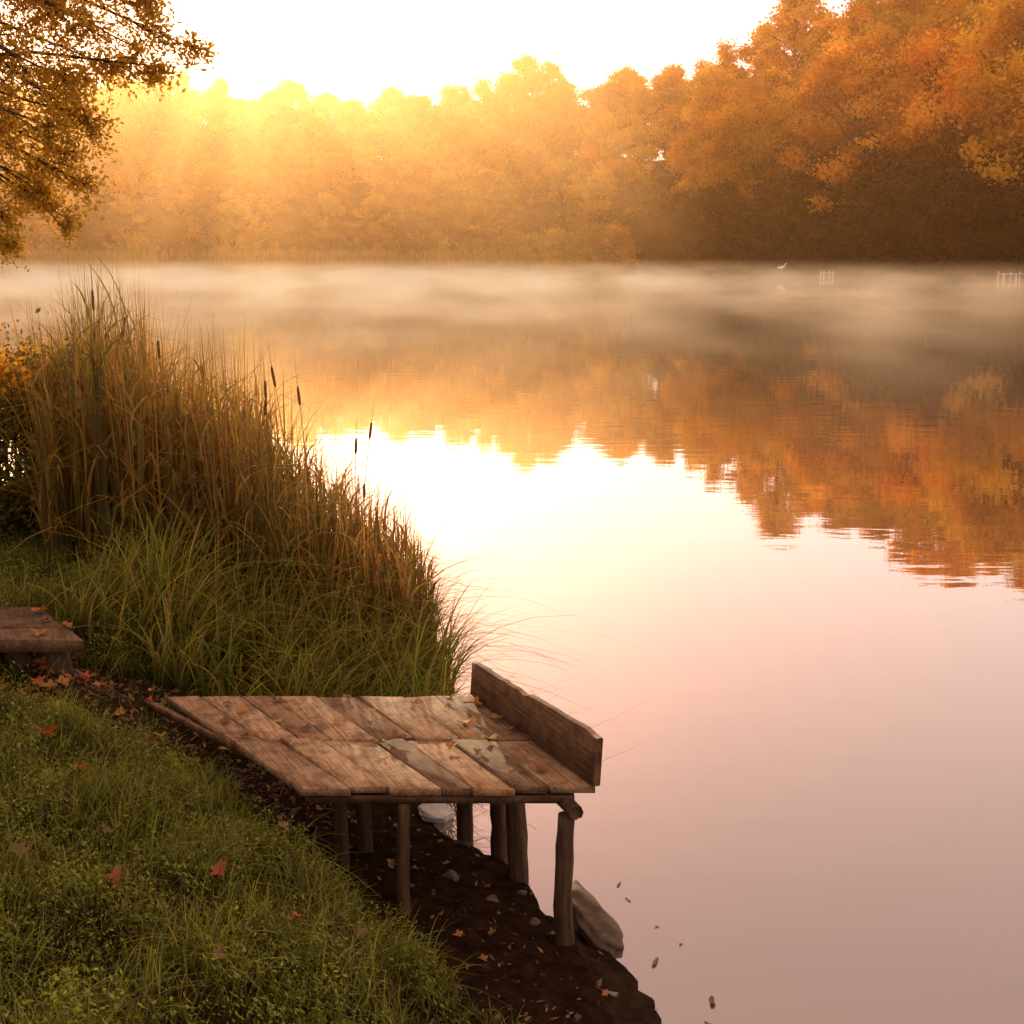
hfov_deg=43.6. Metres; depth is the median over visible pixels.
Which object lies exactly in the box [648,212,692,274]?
tree
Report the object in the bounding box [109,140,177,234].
tree
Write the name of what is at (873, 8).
tree
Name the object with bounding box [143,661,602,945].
fishing platform
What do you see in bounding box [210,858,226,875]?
fallen leaf
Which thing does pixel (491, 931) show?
fallen leaf
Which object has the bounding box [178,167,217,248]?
tree
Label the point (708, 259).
waterside bush
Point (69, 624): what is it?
fallen leaf
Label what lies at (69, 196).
tree
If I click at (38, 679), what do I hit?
fallen leaf
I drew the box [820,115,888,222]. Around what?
tree
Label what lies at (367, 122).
tree
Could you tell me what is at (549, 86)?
tree
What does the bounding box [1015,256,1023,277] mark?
waterside bush
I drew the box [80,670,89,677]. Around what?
fallen leaf
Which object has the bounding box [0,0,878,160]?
sky
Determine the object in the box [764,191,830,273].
tree
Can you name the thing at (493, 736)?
fallen leaf
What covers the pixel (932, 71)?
tree
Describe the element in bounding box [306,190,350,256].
tree
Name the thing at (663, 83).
tree
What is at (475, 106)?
tree
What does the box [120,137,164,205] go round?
tree
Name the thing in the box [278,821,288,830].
fallen leaf
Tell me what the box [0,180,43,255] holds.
tree
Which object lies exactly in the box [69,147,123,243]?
tree
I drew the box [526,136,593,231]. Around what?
tree
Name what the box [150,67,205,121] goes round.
tree
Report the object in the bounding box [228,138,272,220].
tree
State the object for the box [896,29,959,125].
tree
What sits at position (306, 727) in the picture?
fallen leaf
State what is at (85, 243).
tree
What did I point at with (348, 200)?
tree
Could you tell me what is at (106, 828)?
fallen leaf
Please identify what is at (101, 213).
tree
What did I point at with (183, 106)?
tree
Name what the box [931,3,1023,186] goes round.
tree
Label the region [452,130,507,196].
tree
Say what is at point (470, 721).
fallen leaf
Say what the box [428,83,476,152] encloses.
tree
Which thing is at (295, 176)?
tree
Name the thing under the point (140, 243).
waterside bush
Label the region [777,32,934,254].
tree
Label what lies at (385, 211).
tree
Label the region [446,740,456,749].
fallen leaf
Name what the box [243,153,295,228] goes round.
tree
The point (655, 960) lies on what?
fallen leaf
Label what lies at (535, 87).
tree
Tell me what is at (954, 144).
tree
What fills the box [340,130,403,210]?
tree
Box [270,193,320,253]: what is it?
tree
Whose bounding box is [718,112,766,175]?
tree
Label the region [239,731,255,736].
fallen leaf
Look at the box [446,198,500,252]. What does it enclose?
tree
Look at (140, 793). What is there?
bank grass
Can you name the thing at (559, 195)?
tree
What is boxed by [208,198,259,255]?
tree
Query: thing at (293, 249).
waterside bush
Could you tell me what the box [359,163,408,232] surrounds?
tree
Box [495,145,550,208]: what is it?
tree
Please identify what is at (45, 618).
fallen leaf
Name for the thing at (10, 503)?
bank shrub
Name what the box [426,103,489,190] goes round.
tree
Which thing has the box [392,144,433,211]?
tree
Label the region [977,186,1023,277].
tree
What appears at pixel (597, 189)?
tree
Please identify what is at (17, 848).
fallen leaf
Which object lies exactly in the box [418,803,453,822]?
pale stone
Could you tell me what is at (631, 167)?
tree
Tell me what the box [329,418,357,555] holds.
cattail
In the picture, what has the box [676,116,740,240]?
tree
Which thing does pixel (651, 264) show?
waterside bush
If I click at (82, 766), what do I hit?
fallen leaf
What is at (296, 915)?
fallen leaf
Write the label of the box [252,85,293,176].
tree
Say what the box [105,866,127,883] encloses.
fallen leaf
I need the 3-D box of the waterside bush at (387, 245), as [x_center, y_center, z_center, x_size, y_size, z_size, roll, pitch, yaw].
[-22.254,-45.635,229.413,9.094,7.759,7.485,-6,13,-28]
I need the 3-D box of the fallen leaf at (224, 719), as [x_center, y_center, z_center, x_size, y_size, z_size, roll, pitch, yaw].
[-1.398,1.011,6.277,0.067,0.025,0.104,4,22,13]
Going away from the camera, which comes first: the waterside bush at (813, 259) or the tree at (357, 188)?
the waterside bush at (813, 259)
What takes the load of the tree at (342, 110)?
on the ground at (582, 964)
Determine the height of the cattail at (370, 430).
1.851 m
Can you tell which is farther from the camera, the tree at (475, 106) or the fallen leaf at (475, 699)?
the tree at (475, 106)
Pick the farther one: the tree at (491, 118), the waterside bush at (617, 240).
the tree at (491, 118)
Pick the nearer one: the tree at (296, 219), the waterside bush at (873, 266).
the waterside bush at (873, 266)
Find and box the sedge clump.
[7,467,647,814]
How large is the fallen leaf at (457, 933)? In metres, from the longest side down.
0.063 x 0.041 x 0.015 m
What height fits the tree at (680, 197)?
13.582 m
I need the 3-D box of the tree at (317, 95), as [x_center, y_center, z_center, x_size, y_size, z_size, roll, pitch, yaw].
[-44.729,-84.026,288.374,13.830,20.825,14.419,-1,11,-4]
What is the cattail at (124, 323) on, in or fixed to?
on the ground at (582, 964)
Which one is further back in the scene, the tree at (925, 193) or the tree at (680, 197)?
the tree at (680, 197)
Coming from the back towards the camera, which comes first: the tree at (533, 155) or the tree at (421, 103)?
the tree at (421, 103)
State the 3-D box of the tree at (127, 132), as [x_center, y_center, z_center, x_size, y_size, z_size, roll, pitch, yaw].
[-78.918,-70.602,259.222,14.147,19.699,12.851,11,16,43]
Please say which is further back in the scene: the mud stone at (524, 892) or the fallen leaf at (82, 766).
the mud stone at (524, 892)
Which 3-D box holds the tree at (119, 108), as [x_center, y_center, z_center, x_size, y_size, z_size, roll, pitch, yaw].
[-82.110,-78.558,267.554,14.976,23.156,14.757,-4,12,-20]
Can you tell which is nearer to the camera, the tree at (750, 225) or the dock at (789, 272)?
the dock at (789, 272)
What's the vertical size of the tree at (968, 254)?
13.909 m
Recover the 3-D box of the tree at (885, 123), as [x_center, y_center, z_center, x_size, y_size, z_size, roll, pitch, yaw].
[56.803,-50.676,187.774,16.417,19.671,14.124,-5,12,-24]
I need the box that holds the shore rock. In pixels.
[572,880,623,952]
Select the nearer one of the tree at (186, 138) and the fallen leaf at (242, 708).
the fallen leaf at (242, 708)
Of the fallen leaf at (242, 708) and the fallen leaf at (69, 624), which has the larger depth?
the fallen leaf at (69, 624)
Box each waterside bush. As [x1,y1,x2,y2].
[125,234,162,269]
[214,246,234,257]
[285,246,305,258]
[368,237,399,265]
[422,235,460,263]
[453,220,513,273]
[490,226,523,270]
[528,225,576,273]
[540,227,594,274]
[555,228,599,274]
[569,224,621,268]
[589,221,641,272]
[626,238,664,273]
[693,251,723,275]
[732,245,779,276]
[796,252,828,275]
[857,255,884,277]
[917,248,956,278]
[975,252,1006,278]
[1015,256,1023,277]
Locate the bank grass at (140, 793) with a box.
[0,521,531,1023]
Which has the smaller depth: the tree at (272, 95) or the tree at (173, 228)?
the tree at (173, 228)
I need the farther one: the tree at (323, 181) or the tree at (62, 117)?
the tree at (62, 117)
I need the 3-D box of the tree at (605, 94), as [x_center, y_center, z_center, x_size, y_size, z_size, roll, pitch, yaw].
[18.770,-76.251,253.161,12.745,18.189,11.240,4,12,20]
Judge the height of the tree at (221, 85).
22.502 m
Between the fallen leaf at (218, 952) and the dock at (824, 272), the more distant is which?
the dock at (824, 272)
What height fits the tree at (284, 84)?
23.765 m
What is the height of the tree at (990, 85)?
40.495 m
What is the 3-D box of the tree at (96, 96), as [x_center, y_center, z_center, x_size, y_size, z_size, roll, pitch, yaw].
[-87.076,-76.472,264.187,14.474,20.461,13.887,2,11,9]
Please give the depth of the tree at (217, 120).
265.38 m
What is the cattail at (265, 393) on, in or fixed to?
on the ground at (582, 964)
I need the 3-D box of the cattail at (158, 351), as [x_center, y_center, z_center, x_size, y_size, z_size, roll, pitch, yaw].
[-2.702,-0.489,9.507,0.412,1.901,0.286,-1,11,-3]
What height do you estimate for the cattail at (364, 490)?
1.426 m
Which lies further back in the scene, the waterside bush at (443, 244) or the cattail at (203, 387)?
the waterside bush at (443, 244)
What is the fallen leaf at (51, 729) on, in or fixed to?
on the bank grass at (140, 793)
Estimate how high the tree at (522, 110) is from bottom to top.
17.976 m
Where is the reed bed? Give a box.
[0,247,489,680]
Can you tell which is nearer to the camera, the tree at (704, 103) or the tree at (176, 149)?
the tree at (704, 103)
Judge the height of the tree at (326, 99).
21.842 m
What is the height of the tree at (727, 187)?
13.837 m
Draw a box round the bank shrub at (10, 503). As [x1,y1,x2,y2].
[0,308,122,555]
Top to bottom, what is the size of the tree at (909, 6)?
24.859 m
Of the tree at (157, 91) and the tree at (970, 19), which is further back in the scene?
the tree at (157, 91)
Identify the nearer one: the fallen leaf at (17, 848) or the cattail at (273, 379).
the fallen leaf at (17, 848)
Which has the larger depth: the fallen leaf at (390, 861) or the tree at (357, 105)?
the tree at (357, 105)
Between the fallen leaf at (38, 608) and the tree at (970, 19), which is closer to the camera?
the fallen leaf at (38, 608)
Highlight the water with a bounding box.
[0,273,1023,1023]
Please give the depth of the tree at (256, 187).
240.75 m
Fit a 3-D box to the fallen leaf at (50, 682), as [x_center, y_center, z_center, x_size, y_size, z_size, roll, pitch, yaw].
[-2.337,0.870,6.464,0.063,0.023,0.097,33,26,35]
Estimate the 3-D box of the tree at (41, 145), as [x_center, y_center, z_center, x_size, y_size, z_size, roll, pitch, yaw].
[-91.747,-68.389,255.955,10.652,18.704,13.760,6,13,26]
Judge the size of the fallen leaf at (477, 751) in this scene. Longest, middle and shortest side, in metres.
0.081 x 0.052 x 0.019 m
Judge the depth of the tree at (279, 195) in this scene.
241.23 m
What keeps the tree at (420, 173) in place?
on the ground at (582, 964)
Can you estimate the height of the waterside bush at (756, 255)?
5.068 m
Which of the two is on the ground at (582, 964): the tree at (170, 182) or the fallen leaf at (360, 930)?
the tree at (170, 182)
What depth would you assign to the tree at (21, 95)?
272.64 m
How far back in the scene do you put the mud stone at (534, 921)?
5.82 m
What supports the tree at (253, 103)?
on the ground at (582, 964)
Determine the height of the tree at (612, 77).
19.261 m
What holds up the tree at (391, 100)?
on the ground at (582, 964)
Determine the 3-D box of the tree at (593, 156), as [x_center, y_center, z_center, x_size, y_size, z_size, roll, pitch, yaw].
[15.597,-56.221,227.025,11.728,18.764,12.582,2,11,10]
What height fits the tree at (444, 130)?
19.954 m
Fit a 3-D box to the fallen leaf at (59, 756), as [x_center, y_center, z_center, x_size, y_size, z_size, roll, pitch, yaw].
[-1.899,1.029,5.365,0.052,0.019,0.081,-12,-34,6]
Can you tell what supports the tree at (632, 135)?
on the ground at (582, 964)
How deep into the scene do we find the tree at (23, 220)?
240.47 m
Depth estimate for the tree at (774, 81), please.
203.12 m
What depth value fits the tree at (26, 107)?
265.38 m
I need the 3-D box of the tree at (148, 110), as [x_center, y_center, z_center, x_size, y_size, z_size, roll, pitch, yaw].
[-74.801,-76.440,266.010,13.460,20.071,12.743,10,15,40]
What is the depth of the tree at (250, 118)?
266.10 m
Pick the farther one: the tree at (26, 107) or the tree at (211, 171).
the tree at (26, 107)
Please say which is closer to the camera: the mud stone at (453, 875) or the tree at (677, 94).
the mud stone at (453, 875)
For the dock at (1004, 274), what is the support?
in the water
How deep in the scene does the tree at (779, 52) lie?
221.29 m
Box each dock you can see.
[717,269,744,276]
[753,270,775,276]
[770,270,793,277]
[820,270,833,277]
[997,271,1016,279]
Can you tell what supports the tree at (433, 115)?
on the ground at (582, 964)
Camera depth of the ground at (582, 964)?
5.59 m
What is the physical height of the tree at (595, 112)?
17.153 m
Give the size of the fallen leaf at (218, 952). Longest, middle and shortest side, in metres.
0.081 x 0.052 x 0.019 m
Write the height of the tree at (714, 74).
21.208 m
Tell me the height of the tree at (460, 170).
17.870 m
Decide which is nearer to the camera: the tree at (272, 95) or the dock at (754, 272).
the dock at (754, 272)
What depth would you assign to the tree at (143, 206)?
235.44 m
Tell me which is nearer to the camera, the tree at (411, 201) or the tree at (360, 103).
the tree at (411, 201)
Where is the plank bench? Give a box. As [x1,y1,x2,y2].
[0,607,84,674]
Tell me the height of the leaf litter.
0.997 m
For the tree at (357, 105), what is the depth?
271.53 m
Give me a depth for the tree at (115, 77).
279.62 m
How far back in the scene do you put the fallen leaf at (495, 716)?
6.31 m
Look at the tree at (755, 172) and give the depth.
197.64 m
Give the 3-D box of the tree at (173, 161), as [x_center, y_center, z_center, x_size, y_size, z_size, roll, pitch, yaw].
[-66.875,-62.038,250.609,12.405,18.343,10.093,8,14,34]
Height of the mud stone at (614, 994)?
0.020 m
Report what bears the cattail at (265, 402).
on the ground at (582, 964)
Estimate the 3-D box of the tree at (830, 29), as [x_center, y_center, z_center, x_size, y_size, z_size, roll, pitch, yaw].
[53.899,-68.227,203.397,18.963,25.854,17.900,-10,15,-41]
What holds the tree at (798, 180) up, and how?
on the ground at (582, 964)
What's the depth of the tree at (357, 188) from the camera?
245.62 m
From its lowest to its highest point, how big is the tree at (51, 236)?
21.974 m
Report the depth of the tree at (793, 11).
216.32 m
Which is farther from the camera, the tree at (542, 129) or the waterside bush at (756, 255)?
the tree at (542, 129)
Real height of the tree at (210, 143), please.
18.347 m
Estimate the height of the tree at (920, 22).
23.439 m
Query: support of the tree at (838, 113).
on the ground at (582, 964)
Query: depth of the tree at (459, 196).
231.65 m
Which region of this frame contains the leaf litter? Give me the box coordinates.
[0,652,657,1023]
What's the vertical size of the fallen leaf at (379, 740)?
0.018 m
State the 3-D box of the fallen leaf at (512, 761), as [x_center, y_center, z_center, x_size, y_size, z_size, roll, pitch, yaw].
[0.007,1.121,5.744,0.104,0.025,0.067,15,31,27]
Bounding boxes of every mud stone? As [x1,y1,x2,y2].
[441,869,458,880]
[485,894,498,901]
[517,890,526,895]
[529,917,540,924]
[609,991,617,996]
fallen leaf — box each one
[5,841,28,855]
[29,675,45,683]
[31,605,46,611]
[31,627,46,635]
[34,655,45,663]
[36,725,55,737]
[38,616,51,620]
[42,679,57,686]
[53,753,64,760]
[55,675,70,684]
[58,621,71,627]
[73,764,89,771]
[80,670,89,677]
[102,822,113,832]
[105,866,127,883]
[115,706,124,714]
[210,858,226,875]
[213,943,225,958]
[219,713,232,723]
[234,704,248,712]
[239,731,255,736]
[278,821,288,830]
[288,911,304,919]
[298,723,311,730]
[356,924,367,938]
[374,737,385,743]
[385,729,409,739]
[386,858,394,864]
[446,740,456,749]
[452,929,462,935]
[457,715,474,724]
[462,696,482,703]
[473,748,484,754]
[478,954,487,960]
[482,733,496,738]
[488,713,506,718]
[488,927,495,935]
[503,757,520,767]
[532,761,545,771]
[602,989,609,995]
[652,957,658,965]
[709,996,714,1004]
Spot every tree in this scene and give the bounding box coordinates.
[0,0,219,271]
[0,115,35,171]
[0,148,71,256]
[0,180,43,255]
[0,193,12,234]
[3,89,38,157]
[3,139,29,167]
[3,140,73,240]
[4,79,22,104]
[10,97,61,144]
[35,87,97,154]
[36,164,81,243]
[37,128,82,194]
[42,171,91,254]
[53,123,112,204]
[56,204,109,259]
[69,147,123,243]
[75,92,119,162]
[78,82,109,146]
[81,191,131,254]
[88,73,143,127]
[92,79,149,177]
[94,113,154,199]
[97,86,139,160]
[97,197,149,255]
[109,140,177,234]
[116,80,169,137]
[117,201,164,251]
[119,93,184,189]
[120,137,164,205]
[130,202,190,261]
[134,73,175,99]
[144,147,196,235]
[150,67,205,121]
[152,82,210,166]
[153,99,198,163]
[153,168,204,256]
[154,115,212,210]
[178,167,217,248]
[183,157,257,248]
[186,128,244,195]
[193,73,238,120]
[194,87,247,142]
[196,104,241,179]
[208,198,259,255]
[212,182,267,242]
[214,158,275,253]
[221,103,266,166]
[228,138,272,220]
[232,97,263,137]
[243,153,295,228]
[250,96,263,110]
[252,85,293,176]
[254,123,308,221]
[256,102,306,176]
[257,185,312,257]
[259,76,313,115]
[262,78,325,164]
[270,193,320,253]
[279,164,321,235]
[283,112,341,211]
[292,115,344,178]
[293,148,355,232]
[293,169,350,254]
[294,88,342,166]
[296,92,337,121]
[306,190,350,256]
[319,114,380,190]
[321,96,378,185]
[326,192,380,253]
[329,96,381,169]
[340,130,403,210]
[344,191,405,256]
[345,110,399,184]
[345,180,376,228]
[346,191,400,256]
[348,97,368,111]
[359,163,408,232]
[362,83,405,164]
[373,84,414,156]
[384,160,446,251]
[385,92,441,175]
[387,103,431,179]
[390,180,445,255]
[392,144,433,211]
[398,167,444,240]
[406,106,453,186]
[411,119,472,198]
[415,200,477,255]
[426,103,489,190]
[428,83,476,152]
[430,187,498,249]
[434,158,475,233]
[435,84,463,116]
[446,100,487,165]
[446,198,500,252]
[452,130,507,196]
[461,75,512,113]
[462,168,512,235]
[466,147,522,222]
[467,101,517,159]
[469,69,533,128]
[480,121,527,210]
[493,166,554,239]
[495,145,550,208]
[499,52,545,122]
[504,70,558,130]
[505,100,540,167]
[507,98,574,205]
[507,198,574,262]
[522,155,589,235]
[524,57,578,119]
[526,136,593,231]
[528,80,584,164]
[535,77,586,152]
[542,120,584,217]
[570,178,618,259]
[571,141,633,224]
[574,80,633,151]
[574,86,610,151]
[574,101,621,167]
[575,113,626,185]
[587,67,628,124]
[595,179,661,242]
[601,157,647,234]
[603,63,650,157]
[609,124,659,212]
[613,80,665,172]
[636,62,693,150]
[636,94,705,198]
[642,158,695,236]
[643,86,694,175]
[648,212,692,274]
[649,61,689,125]
[652,186,709,269]
[661,82,752,197]
[669,185,733,267]
[673,61,735,130]
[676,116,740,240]
[683,178,751,263]
[685,87,822,247]
[688,38,752,91]
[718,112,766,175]
[719,196,779,269]
[720,73,781,150]
[729,17,791,91]
[731,39,798,111]
[738,63,800,173]
[743,132,812,244]
[747,0,842,114]
[764,0,844,88]
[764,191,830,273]
[769,115,824,227]
[776,68,852,181]
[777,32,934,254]
[781,143,855,256]
[783,34,849,117]
[805,0,905,125]
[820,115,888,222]
[824,129,915,259]
[826,0,880,70]
[827,169,906,277]
[831,22,905,115]
[838,18,1012,237]
[854,2,922,73]
[858,0,937,104]
[858,99,931,227]
[888,9,958,56]
[889,176,968,275]
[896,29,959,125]
[915,0,968,34]
[918,0,995,46]
[924,112,989,215]
[928,147,1022,258]
[928,173,997,276]
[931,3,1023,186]
[935,0,1023,254]
[942,0,1022,149]
[975,98,1018,215]
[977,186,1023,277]
[1000,138,1023,252]
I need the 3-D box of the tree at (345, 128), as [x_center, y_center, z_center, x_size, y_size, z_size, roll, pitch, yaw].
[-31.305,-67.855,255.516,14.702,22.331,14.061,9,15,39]
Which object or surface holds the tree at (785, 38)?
on the ground at (582, 964)
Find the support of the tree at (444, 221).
on the ground at (582, 964)
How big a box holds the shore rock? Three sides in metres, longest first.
0.513 x 0.191 x 0.184 m
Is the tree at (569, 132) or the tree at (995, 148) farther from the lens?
the tree at (569, 132)
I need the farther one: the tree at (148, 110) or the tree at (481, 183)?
the tree at (148, 110)
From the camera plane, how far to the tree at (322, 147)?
268.74 m
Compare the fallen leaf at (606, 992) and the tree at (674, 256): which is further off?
the tree at (674, 256)
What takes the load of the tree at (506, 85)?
on the ground at (582, 964)
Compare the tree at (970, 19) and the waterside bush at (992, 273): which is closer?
the waterside bush at (992, 273)
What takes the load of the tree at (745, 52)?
on the ground at (582, 964)
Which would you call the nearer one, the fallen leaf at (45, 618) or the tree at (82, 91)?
the fallen leaf at (45, 618)
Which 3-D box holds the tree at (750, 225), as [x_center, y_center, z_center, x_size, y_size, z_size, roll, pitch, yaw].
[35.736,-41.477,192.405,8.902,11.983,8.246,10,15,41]
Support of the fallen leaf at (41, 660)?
on the bank grass at (140, 793)
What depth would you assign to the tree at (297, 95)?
274.10 m
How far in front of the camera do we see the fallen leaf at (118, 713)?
6.53 m
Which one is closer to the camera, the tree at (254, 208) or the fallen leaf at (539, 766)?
the fallen leaf at (539, 766)
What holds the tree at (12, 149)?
on the ground at (582, 964)
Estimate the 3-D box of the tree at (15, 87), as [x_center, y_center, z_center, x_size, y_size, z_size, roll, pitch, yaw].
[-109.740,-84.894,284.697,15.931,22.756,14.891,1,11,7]
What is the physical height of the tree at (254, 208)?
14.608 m
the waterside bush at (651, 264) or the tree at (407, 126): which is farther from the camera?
the tree at (407, 126)
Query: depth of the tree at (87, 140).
250.15 m
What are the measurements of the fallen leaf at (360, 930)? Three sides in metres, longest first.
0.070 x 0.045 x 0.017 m
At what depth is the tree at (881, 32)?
192.44 m
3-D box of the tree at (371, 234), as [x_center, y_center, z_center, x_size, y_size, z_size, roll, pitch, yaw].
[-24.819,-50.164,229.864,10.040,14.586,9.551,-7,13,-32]
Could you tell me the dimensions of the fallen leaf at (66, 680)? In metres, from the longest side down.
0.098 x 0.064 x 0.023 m
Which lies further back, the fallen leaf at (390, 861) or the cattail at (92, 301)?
the cattail at (92, 301)
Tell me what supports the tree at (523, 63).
on the ground at (582, 964)
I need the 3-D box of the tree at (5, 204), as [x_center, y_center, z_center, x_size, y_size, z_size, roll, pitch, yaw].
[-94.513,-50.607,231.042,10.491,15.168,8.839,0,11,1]
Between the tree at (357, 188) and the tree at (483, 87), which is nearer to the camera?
the tree at (357, 188)
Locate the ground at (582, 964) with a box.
[0,160,1023,1023]
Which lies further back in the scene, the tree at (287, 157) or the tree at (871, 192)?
the tree at (287, 157)
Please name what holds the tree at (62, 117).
on the ground at (582, 964)
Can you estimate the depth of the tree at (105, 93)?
272.14 m
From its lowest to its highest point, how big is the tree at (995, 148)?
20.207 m
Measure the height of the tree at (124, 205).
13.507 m
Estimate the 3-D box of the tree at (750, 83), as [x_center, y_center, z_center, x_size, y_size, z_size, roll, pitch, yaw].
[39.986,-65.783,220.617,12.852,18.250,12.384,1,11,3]
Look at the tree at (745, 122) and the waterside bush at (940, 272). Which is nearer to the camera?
the waterside bush at (940, 272)
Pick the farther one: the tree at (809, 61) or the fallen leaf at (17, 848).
the tree at (809, 61)
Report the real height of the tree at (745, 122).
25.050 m
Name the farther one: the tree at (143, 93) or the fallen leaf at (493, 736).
the tree at (143, 93)
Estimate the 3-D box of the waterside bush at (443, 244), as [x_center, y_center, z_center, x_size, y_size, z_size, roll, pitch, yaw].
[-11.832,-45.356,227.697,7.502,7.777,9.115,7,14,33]
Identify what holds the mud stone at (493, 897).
on the ground at (582, 964)
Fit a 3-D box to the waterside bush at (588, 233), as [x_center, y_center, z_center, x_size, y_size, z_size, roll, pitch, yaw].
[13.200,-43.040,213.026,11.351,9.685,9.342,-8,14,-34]
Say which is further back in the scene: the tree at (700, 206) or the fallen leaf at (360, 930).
the tree at (700, 206)
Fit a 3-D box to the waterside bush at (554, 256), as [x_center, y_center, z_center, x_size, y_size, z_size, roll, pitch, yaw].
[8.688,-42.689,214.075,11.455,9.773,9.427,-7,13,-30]
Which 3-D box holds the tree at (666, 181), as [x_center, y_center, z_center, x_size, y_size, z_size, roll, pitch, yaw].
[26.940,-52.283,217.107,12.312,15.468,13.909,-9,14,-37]
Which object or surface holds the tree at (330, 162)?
on the ground at (582, 964)
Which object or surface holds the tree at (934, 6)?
on the ground at (582, 964)
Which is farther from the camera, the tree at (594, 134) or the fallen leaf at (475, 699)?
the tree at (594, 134)
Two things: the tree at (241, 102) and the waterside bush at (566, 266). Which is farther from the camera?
the tree at (241, 102)
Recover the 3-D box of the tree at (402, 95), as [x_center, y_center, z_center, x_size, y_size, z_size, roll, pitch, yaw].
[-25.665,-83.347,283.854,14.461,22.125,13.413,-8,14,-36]
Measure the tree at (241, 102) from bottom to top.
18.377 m
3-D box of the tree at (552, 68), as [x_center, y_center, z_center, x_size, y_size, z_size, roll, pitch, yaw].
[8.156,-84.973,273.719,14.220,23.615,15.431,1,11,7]
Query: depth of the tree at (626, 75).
250.70 m
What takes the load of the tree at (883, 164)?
on the ground at (582, 964)
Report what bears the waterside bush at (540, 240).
on the ground at (582, 964)
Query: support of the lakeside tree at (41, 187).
on the ground at (582, 964)
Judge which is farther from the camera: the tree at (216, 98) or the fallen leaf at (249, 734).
the tree at (216, 98)
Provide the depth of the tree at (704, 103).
208.13 m
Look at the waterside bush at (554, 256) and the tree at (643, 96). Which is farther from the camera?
the tree at (643, 96)
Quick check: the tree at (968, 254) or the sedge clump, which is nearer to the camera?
the sedge clump
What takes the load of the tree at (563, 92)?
on the ground at (582, 964)
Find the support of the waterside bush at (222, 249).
on the ground at (582, 964)
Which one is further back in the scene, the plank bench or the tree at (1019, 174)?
the tree at (1019, 174)
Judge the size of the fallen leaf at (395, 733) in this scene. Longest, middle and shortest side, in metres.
0.139 x 0.090 x 0.033 m
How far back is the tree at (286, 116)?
266.87 m
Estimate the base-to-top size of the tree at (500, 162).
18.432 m
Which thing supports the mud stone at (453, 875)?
on the ground at (582, 964)
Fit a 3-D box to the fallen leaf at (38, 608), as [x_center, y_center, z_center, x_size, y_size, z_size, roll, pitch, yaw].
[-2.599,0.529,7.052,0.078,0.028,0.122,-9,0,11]
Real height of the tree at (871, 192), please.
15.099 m
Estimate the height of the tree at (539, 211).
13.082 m
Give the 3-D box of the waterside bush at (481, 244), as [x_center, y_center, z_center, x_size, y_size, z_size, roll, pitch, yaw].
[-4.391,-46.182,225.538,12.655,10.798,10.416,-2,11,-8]
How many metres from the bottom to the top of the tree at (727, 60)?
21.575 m
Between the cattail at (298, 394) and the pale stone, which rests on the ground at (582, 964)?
the cattail at (298, 394)
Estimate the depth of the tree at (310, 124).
255.01 m
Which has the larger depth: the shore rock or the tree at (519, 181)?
the tree at (519, 181)
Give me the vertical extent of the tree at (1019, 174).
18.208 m
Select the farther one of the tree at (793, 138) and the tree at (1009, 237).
the tree at (793, 138)
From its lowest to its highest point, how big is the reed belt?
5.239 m
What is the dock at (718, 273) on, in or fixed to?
in the water
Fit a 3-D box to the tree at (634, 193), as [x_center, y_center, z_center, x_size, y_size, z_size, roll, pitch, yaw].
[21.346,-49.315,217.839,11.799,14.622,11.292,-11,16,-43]
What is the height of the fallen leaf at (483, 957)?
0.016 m
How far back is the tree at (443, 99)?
279.27 m
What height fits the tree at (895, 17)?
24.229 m
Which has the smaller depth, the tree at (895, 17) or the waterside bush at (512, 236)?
the tree at (895, 17)
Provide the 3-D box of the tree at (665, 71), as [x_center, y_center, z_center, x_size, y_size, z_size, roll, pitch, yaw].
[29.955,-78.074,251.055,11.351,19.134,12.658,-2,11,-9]
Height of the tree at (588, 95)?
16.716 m
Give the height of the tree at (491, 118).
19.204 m
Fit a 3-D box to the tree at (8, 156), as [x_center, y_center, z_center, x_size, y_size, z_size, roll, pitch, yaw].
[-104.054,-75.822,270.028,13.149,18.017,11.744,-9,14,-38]
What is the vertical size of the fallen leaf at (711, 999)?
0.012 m
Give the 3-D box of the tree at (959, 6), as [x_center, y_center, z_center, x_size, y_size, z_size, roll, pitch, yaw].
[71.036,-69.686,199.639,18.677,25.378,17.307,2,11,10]
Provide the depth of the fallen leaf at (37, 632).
6.62 m
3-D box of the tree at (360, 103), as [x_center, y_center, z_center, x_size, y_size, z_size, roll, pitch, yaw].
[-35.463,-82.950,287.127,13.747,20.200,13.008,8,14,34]
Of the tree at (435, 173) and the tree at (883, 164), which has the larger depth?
the tree at (435, 173)
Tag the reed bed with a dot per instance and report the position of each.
(89, 440)
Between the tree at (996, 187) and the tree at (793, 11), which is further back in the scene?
the tree at (793, 11)
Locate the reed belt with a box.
[0,245,623,274]
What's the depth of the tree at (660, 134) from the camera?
219.12 m
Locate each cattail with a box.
[90,265,102,361]
[119,293,125,459]
[156,322,167,454]
[200,360,223,495]
[244,384,266,544]
[256,358,295,484]
[267,342,318,522]
[295,366,330,528]
[320,402,373,562]
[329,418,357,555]
[363,484,385,565]

